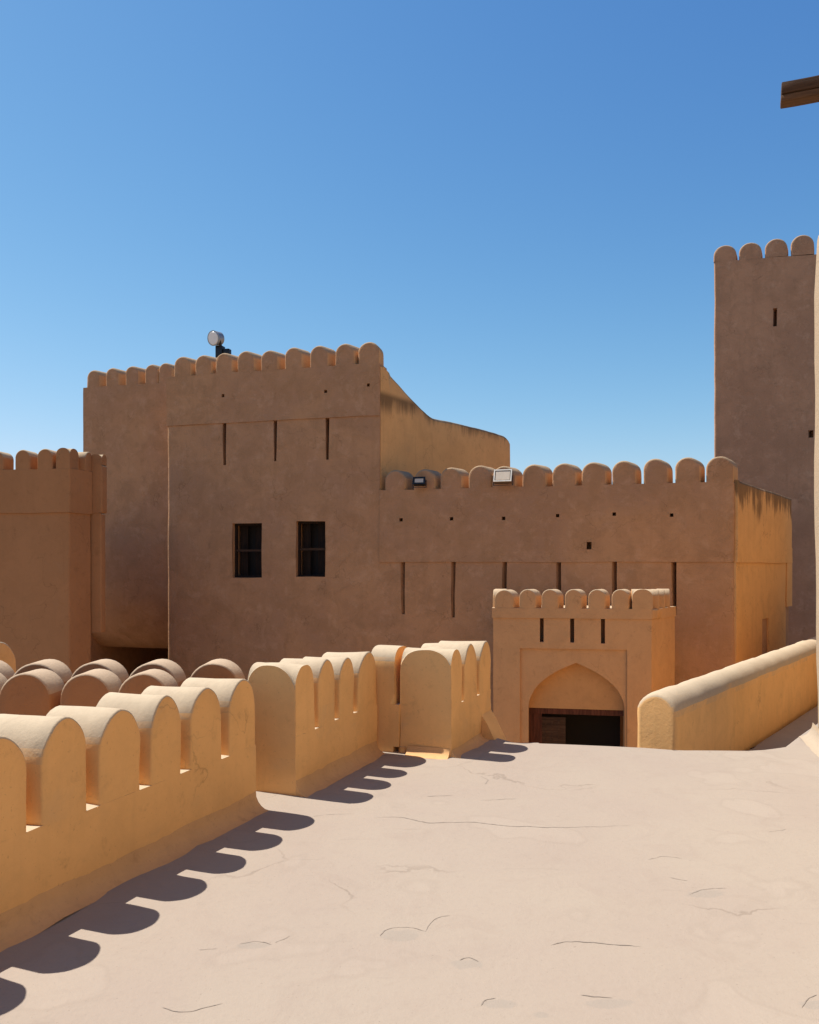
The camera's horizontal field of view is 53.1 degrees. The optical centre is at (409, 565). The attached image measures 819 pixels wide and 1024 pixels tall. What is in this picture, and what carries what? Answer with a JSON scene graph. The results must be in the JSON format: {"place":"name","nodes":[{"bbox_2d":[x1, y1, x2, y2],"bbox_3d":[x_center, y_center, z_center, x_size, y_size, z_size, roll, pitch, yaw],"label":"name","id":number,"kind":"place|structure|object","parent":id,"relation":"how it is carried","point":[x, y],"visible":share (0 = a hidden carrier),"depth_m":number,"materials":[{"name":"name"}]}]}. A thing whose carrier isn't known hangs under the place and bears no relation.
{"place":"outdoors","nodes":[
{"label":"outdoors","id":0,"kind":"place"},
{"bbox_2d":[0,642,14,671],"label":"parapet wall","id":1,"kind":"structure","parent":0,"point":[7,655],"depth_m":7.47,"materials":[{"name":"paint"}]},
{"bbox_2d":[0,668,177,716],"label":"parapet wall","id":2,"kind":"structure","parent":0,"point":[40,692],"depth_m":5.43,"materials":[{"name":"paint"}]},
{"bbox_2d":[83,363,174,676],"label":"building wing","id":3,"kind":"structure","parent":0,"point":[125,429],"depth_m":18.43,"materials":[{"name":"beige paint"}]},
{"bbox_2d":[0,725,818,1023],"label":"terrace floor","id":4,"kind":"structure","parent":0,"point":[499,881],"depth_m":3.83,"materials":[{"name":"paint"}]},
{"bbox_2d":[0,677,268,953],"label":"parapet wall","id":5,"kind":"structure","parent":4,"relation":"on","point":[108,793],"depth_m":4.17,"materials":[{"name":"paint"}]},
{"bbox_2d":[248,651,384,796],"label":"parapet wall","id":6,"kind":"structure","parent":4,"relation":"on","point":[315,725],"depth_m":5.94,"materials":[{"name":"paint"}]},
{"bbox_2d":[372,645,449,758],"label":"parapet wall","id":7,"kind":"structure","parent":4,"relation":"on","point":[387,658],"depth_m":7.02,"materials":[{"name":"paint"}]},
{"bbox_2d":[400,641,506,757],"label":"parapet wall","id":8,"kind":"structure","parent":4,"relation":"on","point":[445,695],"depth_m":6.97,"materials":[{"name":"paint"}]},
{"bbox_2d":[0,0,818,483],"label":"sky","id":9,"kind":"structure","parent":0,"point":[527,206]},
{"bbox_2d":[714,235,815,645],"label":"tower","id":10,"kind":"structure","parent":0,"point":[764,354],"depth_m":19.69,"materials":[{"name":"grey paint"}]},
{"bbox_2d":[748,706,816,750],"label":"walkway","id":11,"kind":"structure","parent":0,"point":[787,735],"depth_m":10.73,"materials":[{"name":"paint"}]},
{"label":"ground","id":12,"kind":"structure","parent":0,"visible":0},
{"bbox_2d":[0,448,106,673],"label":"turret","id":13,"kind":"object","parent":12,"relation":"on","point":[53,507],"visible":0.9,"depth_m":14.11,"materials":[{"name":"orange paint"}]},
{"bbox_2d":[0,659,244,685],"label":"parapet wall","id":14,"kind":"structure","parent":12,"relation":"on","point":[220,668],"depth_m":6.04,"materials":[{"name":"paint"}]},
{"bbox_2d":[369,366,509,562],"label":"flank wall","id":15,"kind":"structure","parent":12,"relation":"on","point":[415,439],"depth_m":17.62,"materials":[{"name":"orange paint"}]},
{"bbox_2d":[166,342,788,746],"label":"fort building","id":16,"kind":"structure","parent":12,"relation":"on","point":[290,524],"depth_m":16.35,"materials":[{"name":"brown paint"}]},
{"bbox_2d":[207,330,230,357],"bbox_3d":[-4.178,-4.800,17.968,0.474,0.660,0.322,0,0,15],"label":"floodlight","id":17,"kind":"object","parent":16,"relation":"on","point":[215,339],"visible":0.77,"depth_m":17.92,"materials":[{"name":"white metal"}]},
{"bbox_2d":[235,523,261,576],"bbox_3d":[-3.302,-0.310,17.267,0.661,1.124,0.330,0,0,15],"label":"window","id":18,"kind":"structure","parent":16,"relation":"in","point":[250,550],"depth_m":17.30,"materials":[{"name":"brown wood"}]},
{"bbox_2d":[298,521,324,576],"bbox_3d":[-1.942,-0.330,16.903,0.633,1.132,0.330,0,0,15],"label":"window","id":19,"kind":"structure","parent":16,"relation":"in","point":[313,548],"depth_m":16.93,"materials":[{"name":"brown wood"}]},
{"bbox_2d":[412,477,426,487],"bbox_3d":[0.193,-1.610,15.890,0.274,0.206,0.165,0,0,11],"label":"floodlight","id":20,"kind":"object","parent":16,"relation":"attached to","point":[419,481],"visible":1,"depth_m":15.85,"materials":[{"name":"black metal"}]},
{"bbox_2d":[493,469,512,485],"bbox_3d":[1.765,-1.656,15.447,0.374,0.302,0.208,0,0,17],"label":"floodlight","id":21,"kind":"object","parent":16,"relation":"attached to","point":[502,476],"visible":1,"depth_m":15.40,"materials":[{"name":"white metal"}]},
{"bbox_2d":[492,589,675,746],"bbox_3d":[3.045,2.298,14.189,3.153,3.809,1.075,0,0,10],"label":"gateway","id":22,"kind":"object","parent":12,"relation":"on","point":[578,671],"visible":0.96,"depth_m":13.86,"materials":[{"name":"beige paint"}]},
{"bbox_2d":[529,708,622,743],"bbox_3d":[2.836,3.317,13.992,1.574,1.745,0.080,0,0,10],"label":"door","id":23,"kind":"structure","parent":22,"relation":"in","point":[542,729],"depth_m":14.04,"materials":[{"name":"brown wood"}]},
{"bbox_2d":[636,636,816,750],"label":"walkway wall","id":24,"kind":"structure","parent":12,"relation":"on","point":[746,705],"depth_m":9.61,"materials":[{"name":"paint"}]},
{"bbox_2d":[733,480,792,663],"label":"flank wall","id":25,"kind":"structure","parent":12,"relation":"on","point":[763,561],"depth_m":15.61,"materials":[{"name":"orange paint"}]},
{"bbox_2d":[797,235,818,752],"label":"building","id":26,"kind":"structure","parent":12,"relation":"on","point":[810,738],"depth_m":7.45,"materials":[{"name":"paint"}]},
{"bbox_2d":[780,75,818,108],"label":"wooden beam","id":27,"kind":"structure","parent":26,"relation":"attached to","point":[800,91],"depth_m":6.46,"materials":[{"name":"brown wood"}]}
]}

